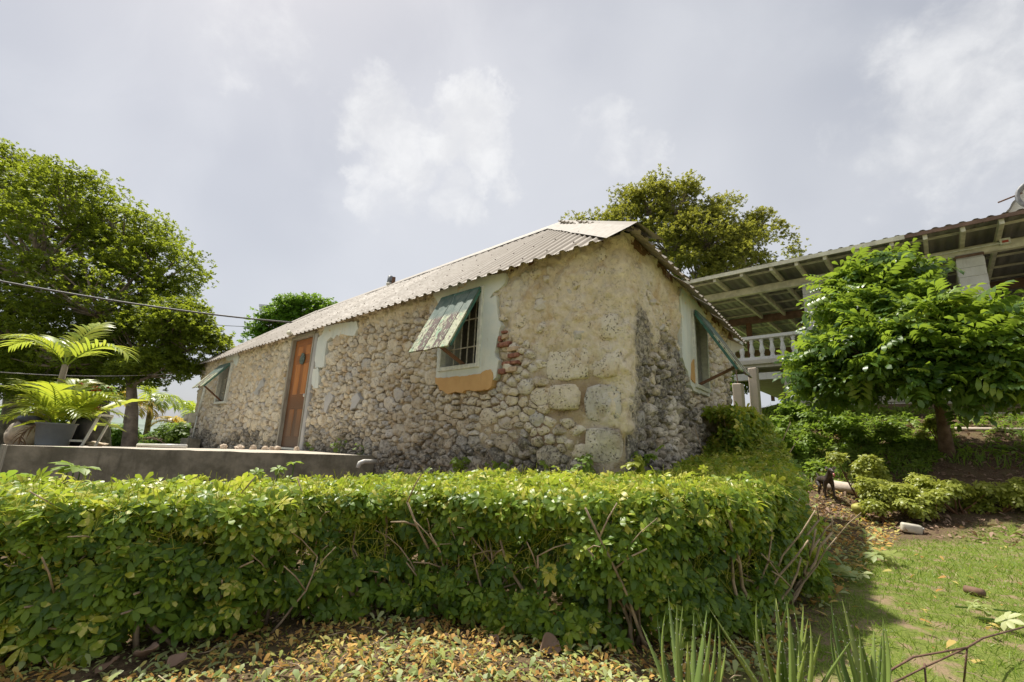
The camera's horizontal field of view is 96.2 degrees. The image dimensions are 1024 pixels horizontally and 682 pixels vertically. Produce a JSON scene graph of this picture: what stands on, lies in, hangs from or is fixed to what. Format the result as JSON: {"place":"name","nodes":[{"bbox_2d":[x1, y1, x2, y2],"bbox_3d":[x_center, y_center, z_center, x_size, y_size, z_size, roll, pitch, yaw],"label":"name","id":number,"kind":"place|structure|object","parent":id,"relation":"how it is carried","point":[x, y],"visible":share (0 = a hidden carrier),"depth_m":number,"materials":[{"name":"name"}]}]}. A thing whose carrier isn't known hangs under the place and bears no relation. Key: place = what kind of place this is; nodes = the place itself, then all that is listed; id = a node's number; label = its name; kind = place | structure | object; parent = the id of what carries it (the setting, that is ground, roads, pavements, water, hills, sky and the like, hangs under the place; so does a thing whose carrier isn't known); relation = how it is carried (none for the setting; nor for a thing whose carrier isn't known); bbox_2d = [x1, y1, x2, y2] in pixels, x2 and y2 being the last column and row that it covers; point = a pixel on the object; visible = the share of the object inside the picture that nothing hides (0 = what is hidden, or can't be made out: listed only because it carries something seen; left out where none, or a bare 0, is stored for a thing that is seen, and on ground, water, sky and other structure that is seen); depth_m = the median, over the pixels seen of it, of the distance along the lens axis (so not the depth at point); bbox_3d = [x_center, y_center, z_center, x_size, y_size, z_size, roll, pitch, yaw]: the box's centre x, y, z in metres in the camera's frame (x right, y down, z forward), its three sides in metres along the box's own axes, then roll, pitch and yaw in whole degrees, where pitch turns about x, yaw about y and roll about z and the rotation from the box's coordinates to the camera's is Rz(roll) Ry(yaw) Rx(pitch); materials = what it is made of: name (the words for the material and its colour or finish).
{"place":"outdoors","nodes":[
{"label":"outdoors","id":0,"kind":"place"},
{"bbox_2d":[59,418,188,432],"bbox_3d":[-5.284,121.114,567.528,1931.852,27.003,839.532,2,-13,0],"label":"hills","id":1,"kind":"structure","parent":0,"point":[141,423],"depth_m":568.06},
{"bbox_2d":[0,403,1023,681],"bbox_3d":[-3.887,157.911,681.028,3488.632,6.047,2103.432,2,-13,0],"label":"ground","id":2,"kind":"structure","parent":0,"point":[948,667],"depth_m":2.31,"materials":[{"name":"plant"}]},
{"bbox_2d":[0,329,49,443],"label":"shade tree","id":3,"kind":"object","parent":2,"relation":"on","point":[5,425],"visible":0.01,"depth_m":16.27,"materials":[{"name":"green plant"}]},
{"bbox_2d":[95,655,119,673],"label":"dead leaf","id":4,"kind":"object","parent":2,"relation":"on","point":[105,665],"visible":1,"depth_m":1.66,"materials":[{"name":"plant"}]},
{"bbox_2d":[0,138,219,447],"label":"tree","id":5,"kind":"object","parent":2,"relation":"on","point":[103,239],"visible":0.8,"depth_m":14.22,"materials":[{"name":"green plant"}]},
{"bbox_2d":[0,291,252,326],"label":"overhead cable","id":6,"kind":"object","parent":5,"relation":"attached to","point":[90,308],"visible":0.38,"depth_m":14.18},
{"bbox_2d":[109,386,165,425],"bbox_3d":[-17.320,3.816,20.548,2.832,3.349,2.785,2,-13,0],"label":"palm","id":7,"kind":"object","parent":2,"relation":"on","point":[145,406],"visible":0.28,"depth_m":20.54,"materials":[{"name":"green plant"}]},
{"bbox_2d":[111,422,172,445],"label":"field hedge","id":8,"kind":"object","parent":2,"relation":"on","point":[116,435],"visible":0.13,"depth_m":16.11,"materials":[{"name":"plant"}]},
{"bbox_2d":[133,642,158,656],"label":"dead leaf","id":9,"kind":"object","parent":2,"relation":"on","point":[153,646],"visible":1,"depth_m":1.75,"materials":[{"name":"plant"}]},
{"bbox_2d":[66,295,235,446],"bbox_3d":[-10.225,1.138,12.933,4.568,5.144,2.634,0,-13,12],"label":"forked tree","id":10,"kind":"object","parent":2,"relation":"on","point":[170,335],"visible":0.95,"depth_m":12.60,"materials":[{"name":"green plant"}]},
{"bbox_2d":[0,372,190,375],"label":"overhead cable","id":11,"kind":"object","parent":10,"relation":"attached to","point":[80,375],"visible":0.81,"depth_m":11.35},
{"bbox_2d":[138,437,164,443],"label":"hedge","id":12,"kind":"object","parent":2,"relation":"on","point":[143,438],"visible":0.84,"depth_m":13.68,"materials":[{"name":"green plant"}]},
{"bbox_2d":[125,383,185,442],"bbox_3d":[-17.120,3.865,21.585,2.847,3.738,2.817,2,-13,0],"label":"palm","id":13,"kind":"object","parent":2,"relation":"on","point":[152,396],"visible":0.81,"depth_m":21.56,"materials":[{"name":"green plant"}]},
{"bbox_2d":[146,415,185,427],"bbox_3d":[-15.466,4.655,21.392,2.825,2.274,2.795,2,-13,0],"label":"palm","id":14,"kind":"object","parent":2,"relation":"on","point":[175,418],"visible":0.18,"depth_m":21.05,"materials":[{"name":"yellow plant"}]},
{"bbox_2d":[145,421,191,443],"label":"field hedge","id":15,"kind":"object","parent":2,"relation":"on","point":[175,434],"visible":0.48,"depth_m":14.30,"materials":[{"name":"green plant"}]},
{"bbox_2d":[167,652,186,666],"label":"dead leaf","id":16,"kind":"object","parent":2,"relation":"on","point":[174,659],"visible":1,"depth_m":1.72,"materials":[{"name":"plant"}]},
{"bbox_2d":[168,400,195,424],"bbox_3d":[-17.776,4.977,25.412,2.841,3.259,2.821,2,-13,0],"label":"palm","id":17,"kind":"object","parent":2,"relation":"on","point":[190,407],"visible":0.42,"depth_m":25.32,"materials":[{"name":"green plant"}]},
{"bbox_2d":[0,444,374,483],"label":"terrace","id":18,"kind":"structure","parent":2,"relation":"on","point":[121,463],"depth_m":5.17,"materials":[{"name":"concrete"}]},
{"bbox_2d":[3,412,57,444],"bbox_3d":[-6.777,1.252,6.479,0.598,0.519,0.442,2,-13,0],"label":"flower pot","id":19,"kind":"object","parent":18,"relation":"on","point":[10,431],"visible":0.46,"depth_m":6.34,"materials":[{"name":"brown ceramic"}]},
{"bbox_2d":[0,378,128,445],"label":"potted palm","id":20,"kind":"object","parent":18,"relation":"on","point":[54,401],"visible":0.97,"depth_m":5.94,"materials":[{"name":"green plant"}]},
{"bbox_2d":[0,322,140,446],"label":"tall palm","id":21,"kind":"object","parent":18,"relation":"on","point":[59,350],"visible":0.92,"depth_m":6.58,"materials":[{"name":"green plant"}]},
{"bbox_2d":[13,396,146,445],"bbox_3d":[-6.080,1.130,6.516,1.433,0.712,1.342,14,-17,-40],"label":"potted palm","id":22,"kind":"object","parent":18,"relation":"on","point":[112,405],"visible":0.26,"depth_m":6.74,"materials":[{"name":"green plant"}]},
{"bbox_2d":[69,414,113,445],"bbox_3d":[-5.855,1.202,6.235,0.546,0.437,0.328,6,-13,-14],"label":"plant stand","id":23,"kind":"object","parent":18,"relation":"on","point":[91,430],"visible":0.56,"depth_m":6.19,"materials":[{"name":"grey wood"}]},
{"bbox_2d":[69,382,118,445],"bbox_3d":[-6.042,1.026,6.484,0.713,0.869,0.420,7,-14,-19],"label":"potted plant","id":24,"kind":"object","parent":18,"relation":"on","point":[83,428],"visible":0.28,"depth_m":6.41,"materials":[{"name":"green plant"}]},
{"bbox_2d":[86,441,107,446],"bbox_3d":[-5.910,1.470,6.520,0.272,0.100,0.203,0,-13,11],"label":"loose stone","id":25,"kind":"object","parent":18,"relation":"on","point":[92,443],"visible":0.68,"depth_m":6.47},
{"bbox_2d":[136,443,187,447],"bbox_3d":[-5.163,1.546,6.778,0.756,0.076,0.058,1,-13,4],"label":"plastic pipe","id":26,"kind":"object","parent":18,"relation":"on","point":[162,445],"visible":0.9,"depth_m":6.75,"materials":[{"name":"plastic"}]},
{"bbox_2d":[180,438,200,447],"bbox_3d":[-8.152,2.615,11.640,0.620,0.300,0.300,-9,-18,42],"label":"concrete step","id":27,"kind":"object","parent":18,"relation":"on","point":[192,442],"visible":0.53,"depth_m":11.46,"materials":[{"name":"concrete"}]},
{"bbox_2d":[220,443,227,448],"bbox_3d":[-4.470,1.645,7.127,0.103,0.111,0.096,2,-13,0],"label":"loose stone","id":28,"kind":"object","parent":18,"relation":"on","point":[223,446],"visible":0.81,"depth_m":7.10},
{"bbox_2d":[234,445,244,448],"bbox_3d":[-4.042,1.578,6.811,0.150,0.083,0.122,2,-13,0],"label":"loose stone","id":29,"kind":"object","parent":18,"relation":"on","point":[239,447],"visible":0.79,"depth_m":6.78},
{"bbox_2d":[330,438,346,452],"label":"seedling","id":30,"kind":"object","parent":18,"relation":"on","point":[336,449],"visible":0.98,"depth_m":6.82,"materials":[{"name":"green plant"}]},
{"bbox_2d":[232,292,337,342],"bbox_3d":[-15.084,2.419,30.009,7.322,11.798,3.831,2,-13,0],"label":"tree","id":31,"kind":"object","parent":2,"relation":"on","point":[288,308],"visible":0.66,"depth_m":30.19,"materials":[{"name":"green plant"}]},
{"bbox_2d":[0,596,796,681],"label":"leaf litter","id":32,"kind":"object","parent":2,"relation":"on","point":[336,643],"visible":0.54,"depth_m":1.83,"materials":[{"name":"plant"}]},
{"bbox_2d":[414,617,424,626],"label":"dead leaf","id":33,"kind":"object","parent":2,"relation":"on","point":[422,620],"visible":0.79,"depth_m":2.18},
{"bbox_2d":[0,464,860,670],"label":"hedge","id":34,"kind":"object","parent":2,"relation":"on","point":[688,546],"visible":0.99,"depth_m":2.12,"materials":[{"name":"green plant"}]},
{"bbox_2d":[0,470,29,483],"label":"hedge sprig","id":35,"kind":"object","parent":34,"relation":"attached to","point":[9,473],"visible":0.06,"depth_m":2.49,"materials":[{"name":"green plant"}]},
{"bbox_2d":[50,460,100,483],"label":"hedge sprig","id":36,"kind":"object","parent":34,"relation":"attached to","point":[72,467],"visible":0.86,"depth_m":2.74,"materials":[{"name":"green plant"}]},
{"bbox_2d":[249,467,270,480],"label":"hedge sprig","id":37,"kind":"object","parent":34,"relation":"attached to","point":[259,473],"visible":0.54,"depth_m":3.08,"materials":[{"name":"green plant"}]},
{"bbox_2d":[270,461,303,481],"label":"hedge sprig","id":38,"kind":"object","parent":34,"relation":"attached to","point":[279,470],"visible":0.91,"depth_m":3.13,"materials":[{"name":"green plant"}]},
{"bbox_2d":[570,454,594,475],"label":"seedling","id":39,"kind":"object","parent":34,"relation":"on","point":[583,459],"visible":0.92,"depth_m":3.86,"materials":[{"name":"green plant"}]},
{"bbox_2d":[620,455,644,473],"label":"seedling","id":40,"kind":"object","parent":34,"relation":"on","point":[638,463],"visible":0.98,"depth_m":3.56,"materials":[{"name":"green plant"}]},
{"bbox_2d":[5,601,910,681],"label":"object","id":41,"kind":"structure","parent":2,"relation":"on","point":[503,638],"depth_m":1.89,"materials":[{"name":"green plant"}]},
{"bbox_2d":[183,220,751,530],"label":"stone house","id":42,"kind":"structure","parent":2,"relation":"on","point":[613,346],"depth_m":5.31,"materials":[{"name":"stone"}]},
{"bbox_2d":[0,280,292,322],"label":"overhead cable","id":43,"kind":"object","parent":42,"relation":"attached to","point":[12,283],"visible":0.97,"depth_m":11.21,"materials":[{"name":"rubber"}]},
{"bbox_2d":[213,362,233,403],"bbox_3d":[-7.036,1.095,11.549,0.830,0.990,0.440,-9,-18,42],"label":"window","id":44,"kind":"structure","parent":42,"relation":"in","point":[224,378],"depth_m":11.64,"materials":[{"name":"white paint"}]},
{"bbox_2d":[281,337,312,447],"bbox_3d":[-3.939,0.933,8.461,0.870,2.012,0.113,-9,-18,42],"label":"door","id":45,"kind":"structure","parent":42,"relation":"in","point":[295,402],"depth_m":8.50,"materials":[{"name":"brown wood"}]},
{"bbox_2d":[356,459,377,468],"bbox_3d":[-1.894,1.599,5.979,0.060,0.118,0.288,-9,-18,42],"label":"drain pipe","id":46,"kind":"object","parent":42,"relation":"attached to","point":[366,461],"visible":1,"depth_m":5.96,"materials":[{"name":"white plastic"}]},
{"bbox_2d":[386,275,395,284],"bbox_3d":[-2.929,-1.421,11.085,0.166,0.330,0.280,11,-15,-32],"label":"floodlight","id":47,"kind":"object","parent":42,"relation":"attached to","point":[390,279],"visible":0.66,"depth_m":11.07,"materials":[{"name":"metal"}]},
{"bbox_2d":[449,457,471,473],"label":"seedling","id":48,"kind":"object","parent":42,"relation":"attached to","point":[459,462],"visible":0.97,"depth_m":4.98,"materials":[{"name":"green plant"}]},
{"bbox_2d":[437,286,483,371],"bbox_3d":[-0.486,-0.093,5.678,0.740,0.965,0.440,-9,-18,42],"label":"window","id":49,"kind":"structure","parent":42,"relation":"in","point":[466,346],"depth_m":5.71,"materials":[{"name":"white paint"}]},
{"bbox_2d":[485,460,512,469],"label":"seedling","id":50,"kind":"object","parent":42,"relation":"attached to","point":[503,465],"visible":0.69,"depth_m":4.60,"materials":[{"name":"green plant"}]},
{"bbox_2d":[521,460,547,475],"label":"seedling","id":51,"kind":"object","parent":42,"relation":"attached to","point":[543,464],"visible":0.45,"depth_m":4.29,"materials":[{"name":"green plant"}]},
{"bbox_2d":[630,445,664,468],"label":"seedling","id":52,"kind":"object","parent":42,"relation":"attached to","point":[652,456],"visible":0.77,"depth_m":3.88,"materials":[{"name":"green plant"}]},
{"bbox_2d":[691,309,710,392],"bbox_3d":[2.251,0.165,5.985,0.440,0.975,0.630,-7,-16,36],"label":"window","id":53,"kind":"structure","parent":42,"relation":"in","point":[699,333],"depth_m":6.07,"materials":[{"name":"white paint"}]},
{"bbox_2d":[487,634,498,646],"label":"dead leaf","id":54,"kind":"object","parent":2,"relation":"on","point":[496,638],"visible":0.75,"depth_m":2.02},
{"bbox_2d":[41,498,988,681],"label":"fallen twigs","id":55,"kind":"object","parent":2,"relation":"on","point":[47,661],"visible":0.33,"depth_m":1.86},
{"bbox_2d":[540,632,560,653],"bbox_3d":[0.161,1.288,1.964,0.108,0.062,0.079,6,-14,-15],"label":"rock","id":56,"kind":"object","parent":2,"relation":"on","point":[549,639],"visible":0.93,"depth_m":1.97,"materials":[{"name":"stone"}]},
{"bbox_2d":[642,596,725,681],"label":"aloe","id":57,"kind":"object","parent":2,"relation":"on","point":[693,671],"visible":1,"depth_m":1.50,"materials":[{"name":"green plant"}]},
{"bbox_2d":[560,163,810,280],"bbox_3d":[9.392,-3.235,24.562,13.850,15.174,5.590,0,-13,11],"label":"olive tree","id":58,"kind":"object","parent":2,"relation":"on","point":[704,240],"visible":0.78,"depth_m":24.61,"materials":[{"name":"green plant"}]},
{"bbox_2d":[732,370,744,406],"bbox_3d":[5.476,1.366,11.093,0.216,1.878,0.228,-10,-18,42],"label":"concrete post","id":59,"kind":"object","parent":2,"relation":"on","point":[738,393],"visible":0.44,"depth_m":11.04,"materials":[{"name":"concrete"}]},
{"bbox_2d":[669,425,814,593],"bbox_3d":[2.341,1.398,4.640,1.133,1.384,3.810,-5,-15,30],"label":"hedge","id":60,"kind":"object","parent":2,"relation":"on","point":[768,450],"visible":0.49,"depth_m":4.44,"materials":[{"name":"green plant"}]},
{"bbox_2d":[695,401,795,454],"bbox_3d":[2.963,1.577,5.675,1.010,1.584,2.096,-7,-16,36],"label":"hedge","id":61,"kind":"object","parent":2,"relation":"on","point":[746,423],"visible":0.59,"depth_m":5.38,"materials":[{"name":"green plant"}]},
{"bbox_2d":[748,367,761,413],"bbox_3d":[5.881,1.389,11.124,0.215,1.493,0.204,-10,-18,42],"label":"concrete post","id":62,"kind":"object","parent":2,"relation":"on","point":[754,392],"visible":0.56,"depth_m":11.09,"materials":[{"name":"concrete"}]},
{"bbox_2d":[707,591,852,681],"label":"aloe","id":63,"kind":"object","parent":2,"relation":"on","point":[796,670],"visible":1,"depth_m":1.53,"materials":[{"name":"green plant"}]},
{"bbox_2d":[769,415,796,435],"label":"weed","id":64,"kind":"object","parent":2,"relation":"on","point":[780,423],"visible":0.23,"depth_m":9.75,"materials":[{"name":"green plant"}]},
{"bbox_2d":[773,427,825,459],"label":"weed","id":65,"kind":"object","parent":2,"relation":"on","point":[805,447],"visible":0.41,"depth_m":8.79,"materials":[{"name":"green plant"}]},
{"bbox_2d":[774,398,835,419],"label":"weed","id":66,"kind":"object","parent":2,"relation":"on","point":[787,407],"visible":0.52,"depth_m":10.61,"materials":[{"name":"green plant"}]},
{"bbox_2d":[790,502,837,603],"bbox_3d":[2.362,1.668,3.978,0.657,0.541,2.890,-5,-15,28],"label":"shrub","id":67,"kind":"object","parent":2,"relation":"on","point":[819,578],"visible":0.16,"depth_m":2.92,"materials":[{"name":"green plant"}]},
{"bbox_2d":[815,466,835,500],"bbox_3d":[5.055,2.283,7.423,0.163,0.527,0.794,-1,-13,13],"label":"dog","id":68,"kind":"object","parent":2,"relation":"on","point":[825,480],"visible":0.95,"depth_m":7.27},
{"bbox_2d":[797,407,869,440],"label":"weed","id":69,"kind":"object","parent":2,"relation":"on","point":[840,422],"visible":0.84,"depth_m":9.34,"materials":[{"name":"green plant"}]},
{"bbox_2d":[767,410,900,641],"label":"leaf litter","id":70,"kind":"object","parent":2,"relation":"on","point":[838,588],"visible":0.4,"depth_m":4.92,"materials":[{"name":"plant"}]},
{"bbox_2d":[851,503,866,514],"bbox_3d":[4.929,2.382,6.519,0.201,0.172,0.192,2,-13,0],"label":"coconut","id":71,"kind":"object","parent":70,"relation":"on","point":[856,508],"visible":0.74,"depth_m":6.47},
{"bbox_2d":[827,480,857,494],"bbox_3d":[5.552,2.369,7.305,0.170,0.255,0.954,11,-16,-34],"label":"concrete pole","id":72,"kind":"object","parent":2,"relation":"on","point":[840,486],"visible":0.22,"depth_m":7.47,"materials":[{"name":"concrete"}]},
{"bbox_2d":[828,565,872,581],"bbox_3d":[2.400,1.691,3.333,0.324,0.113,0.250,2,-13,0],"label":"leafy cutting","id":73,"kind":"object","parent":2,"relation":"on","point":[844,572],"visible":0.88,"depth_m":3.36,"materials":[{"name":"green plant"}]},
{"bbox_2d":[684,209,1023,405],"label":"pavilion","id":74,"kind":"structure","parent":2,"relation":"on","point":[758,310],"depth_m":12.00,"materials":[{"name":"white paint"}]},
{"bbox_2d":[730,373,748,396],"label":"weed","id":75,"kind":"object","parent":74,"relation":"attached to","point":[746,387],"visible":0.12,"depth_m":12.77,"materials":[{"name":"green plant"}]},
{"bbox_2d":[998,183,1023,206],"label":"satellite dish","id":76,"kind":"object","parent":74,"relation":"on","point":[1018,199],"visible":1,"depth_m":14.36,"materials":[{"name":"metal"}]},
{"bbox_2d":[1006,188,1023,211],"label":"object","id":77,"kind":"structure","parent":74,"relation":"on","point":[1015,206],"depth_m":15.45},
{"bbox_2d":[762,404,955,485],"bbox_3d":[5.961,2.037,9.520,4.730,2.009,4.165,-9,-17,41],"label":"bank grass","id":78,"kind":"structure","parent":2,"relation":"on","point":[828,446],"depth_m":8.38,"materials":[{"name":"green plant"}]},
{"bbox_2d":[762,403,959,486],"bbox_3d":[6.152,2.086,9.549,4.634,1.954,4.239,-7,-16,34],"label":"ground cover","id":79,"kind":"object","parent":2,"relation":"on","point":[875,451],"visible":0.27,"depth_m":8.59,"materials":[{"name":"green plant"}]},
{"bbox_2d":[825,451,899,502],"bbox_3d":[5.434,2.142,7.190,0.783,0.805,0.757,2,-13,0],"label":"yellow shrub","id":80,"kind":"object","parent":2,"relation":"on","point":[862,467],"visible":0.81,"depth_m":7.07,"materials":[{"name":"green plant"}]},
{"bbox_2d":[851,474,895,522],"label":"yellow shrub","id":81,"kind":"object","parent":2,"relation":"on","point":[875,494],"visible":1,"depth_m":6.37,"materials":[{"name":"green plant"}]},
{"bbox_2d":[855,549,902,564],"bbox_3d":[3.235,1.885,4.029,0.349,0.141,0.284,7,-14,-17],"label":"leafy cutting","id":82,"kind":"object","parent":2,"relation":"on","point":[883,555],"visible":1,"depth_m":4.00,"materials":[{"name":"green plant"}]},
{"bbox_2d":[842,422,918,447],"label":"weed","id":83,"kind":"object","parent":2,"relation":"on","point":[887,432],"visible":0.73,"depth_m":8.52,"materials":[{"name":"green plant"}]},
{"bbox_2d":[830,600,935,681],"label":"aloe","id":84,"kind":"object","parent":2,"relation":"on","point":[862,670],"visible":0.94,"depth_m":1.55,"materials":[{"name":"green plant"}]},
{"bbox_2d":[772,238,1023,459],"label":"glossy tree","id":85,"kind":"object","parent":2,"relation":"on","point":[895,325],"visible":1,"depth_m":7.37,"materials":[{"name":"green plant"}]},
{"bbox_2d":[900,522,924,534],"bbox_3d":[5.046,2.363,5.793,0.232,0.127,0.125,-5,-15,29],"label":"jerry can","id":86,"kind":"object","parent":2,"relation":"on","point":[914,528],"visible":0.98,"depth_m":5.75,"materials":[{"name":"plastic"}]},
{"bbox_2d":[805,412,1023,547],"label":"mulch","id":87,"kind":"object","parent":2,"relation":"on","point":[946,515],"visible":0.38,"depth_m":6.56,"materials":[{"name":"brown plant"}]},
{"bbox_2d":[812,546,1022,662],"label":"lawn litter","id":88,"kind":"object","parent":2,"relation":"on","point":[949,642],"visible":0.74,"depth_m":2.52,"materials":[{"name":"yellow plant"}]},
{"bbox_2d":[828,515,1023,597],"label":"lawn grass","id":89,"kind":"structure","parent":2,"relation":"on","point":[949,560],"depth_m":4.08,"materials":[{"name":"plant"}]},
{"bbox_2d":[884,475,968,518],"bbox_3d":[5.550,2.173,6.369,0.991,0.632,0.814,2,-13,0],"label":"yellow shrub","id":90,"kind":"object","parent":2,"relation":"on","point":[902,501],"visible":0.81,"depth_m":6.23,"materials":[{"name":"green plant"}]},
{"bbox_2d":[904,487,952,521],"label":"yellow shrub","id":91,"kind":"object","parent":2,"relation":"on","point":[929,502],"visible":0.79,"depth_m":6.06,"materials":[{"name":"green plant"}]},
{"bbox_2d":[912,415,956,442],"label":"yellow shrub","id":92,"kind":"object","parent":2,"relation":"on","point":[930,424],"visible":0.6,"depth_m":8.23,"materials":[{"name":"green plant"}]},
{"bbox_2d":[903,472,1009,514],"bbox_3d":[6.148,2.141,6.393,1.088,0.561,0.611,-4,-14,24],"label":"yellow shrub","id":93,"kind":"object","parent":2,"relation":"on","point":[976,500],"visible":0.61,"depth_m":6.24,"materials":[{"name":"green plant"}]},
{"bbox_2d":[891,405,1023,461],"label":"ground cover","id":94,"kind":"object","parent":2,"relation":"on","point":[990,448],"visible":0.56,"depth_m":7.90,"materials":[{"name":"green plant"}]},
{"bbox_2d":[891,626,1023,681],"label":"branch","id":95,"kind":"object","parent":2,"relation":"on","point":[925,666],"visible":0.94,"depth_m":1.87,"materials":[{"name":"wood"}]},
{"bbox_2d":[900,403,1023,470],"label":"shade grass","id":96,"kind":"structure","parent":2,"relation":"on","point":[983,454],"depth_m":7.72,"materials":[{"name":"green plant"}]},
{"bbox_2d":[963,585,985,597],"bbox_3d":[3.168,1.715,3.150,0.054,0.054,0.103,6,-13,-13],"label":"log","id":97,"kind":"object","parent":2,"relation":"on","point":[973,590],"visible":0.97,"depth_m":3.13,"materials":[{"name":"brown wood"}]},
{"bbox_2d":[955,599,1016,612],"bbox_3d":[2.757,1.543,2.642,0.285,0.082,0.184,-3,-14,22],"label":"leafy cutting","id":98,"kind":"object","parent":2,"relation":"on","point":[976,604],"visible":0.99,"depth_m":2.67,"materials":[{"name":"green plant"}]},
{"bbox_2d":[954,427,1023,431],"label":"garden pipe","id":99,"kind":"object","parent":2,"relation":"on","point":[980,428],"visible":0.71,"depth_m":8.20,"materials":[{"name":"plastic"}]},
{"bbox_2d":[966,477,1023,513],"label":"yellow shrub","id":100,"kind":"object","parent":2,"relation":"on","point":[1014,487],"visible":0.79,"depth_m":6.05,"materials":[{"name":"green plant"}]},
{"bbox_2d":[971,606,1023,630],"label":"leafy cutting","id":101,"kind":"object","parent":2,"relation":"on","point":[1006,622],"visible":0.98,"depth_m":2.48,"materials":[{"name":"green plant"}]},
{"bbox_2d":[987,412,1023,415],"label":"garden pipe","id":102,"kind":"object","parent":2,"relation":"on","point":[1021,413],"visible":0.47,"depth_m":8.55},
{"bbox_2d":[0,0,1023,420],"label":"sky","id":103,"kind":"structure","parent":0,"point":[328,148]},
{"bbox_2d":[729,556,1023,681],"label":"lawn grass","id":104,"kind":"structure","parent":0,"point":[951,624],"depth_m":2.54,"materials":[{"name":"plant"}]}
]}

